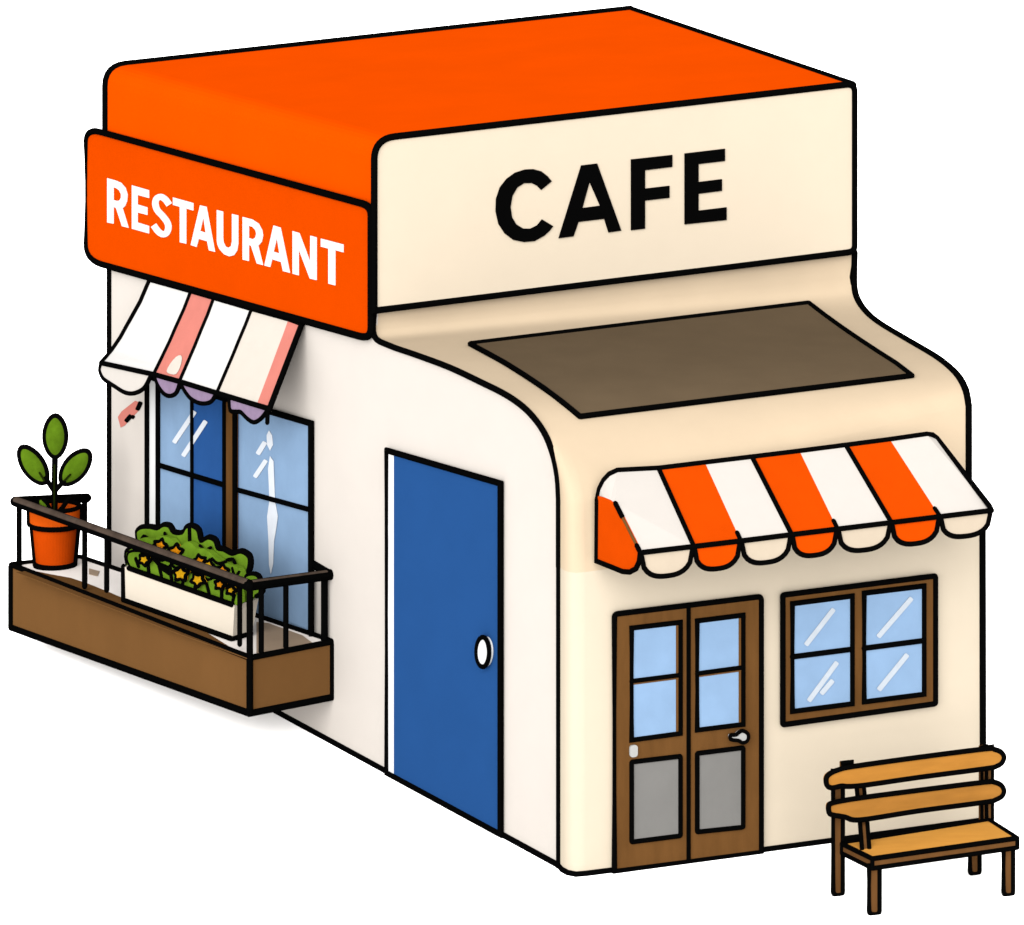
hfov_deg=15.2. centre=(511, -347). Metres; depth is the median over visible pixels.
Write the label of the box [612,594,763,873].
entrance door
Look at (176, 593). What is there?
flower planter
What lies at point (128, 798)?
ground
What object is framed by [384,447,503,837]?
side door
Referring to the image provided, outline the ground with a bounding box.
[0,0,1023,924]
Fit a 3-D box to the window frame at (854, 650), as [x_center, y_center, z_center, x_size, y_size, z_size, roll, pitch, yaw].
[2.873,8.235,31.644,1.470,1.133,0.073,0,0,-23]
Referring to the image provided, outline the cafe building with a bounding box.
[102,5,985,876]
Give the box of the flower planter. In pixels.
[121,522,265,640]
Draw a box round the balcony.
[8,493,333,716]
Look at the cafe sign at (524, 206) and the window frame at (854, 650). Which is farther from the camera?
the cafe sign at (524, 206)
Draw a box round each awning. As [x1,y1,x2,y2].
[98,280,303,424]
[594,431,993,578]
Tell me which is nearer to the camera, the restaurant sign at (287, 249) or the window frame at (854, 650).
the window frame at (854, 650)
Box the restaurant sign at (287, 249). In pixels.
[83,128,374,340]
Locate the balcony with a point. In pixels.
(266, 665)
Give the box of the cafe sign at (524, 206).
[371,81,857,313]
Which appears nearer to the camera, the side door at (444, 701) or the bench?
the bench
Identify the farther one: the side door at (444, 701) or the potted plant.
the potted plant
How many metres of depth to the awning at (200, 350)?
36.20 m
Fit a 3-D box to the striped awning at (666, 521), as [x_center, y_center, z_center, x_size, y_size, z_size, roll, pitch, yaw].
[2.297,6.892,30.982,3.237,0.823,0.812,0,0,-23]
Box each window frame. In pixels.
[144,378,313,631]
[780,573,937,726]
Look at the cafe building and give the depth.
32.55 m
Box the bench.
[823,744,1019,915]
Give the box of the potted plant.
[17,413,92,570]
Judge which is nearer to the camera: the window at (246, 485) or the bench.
the bench

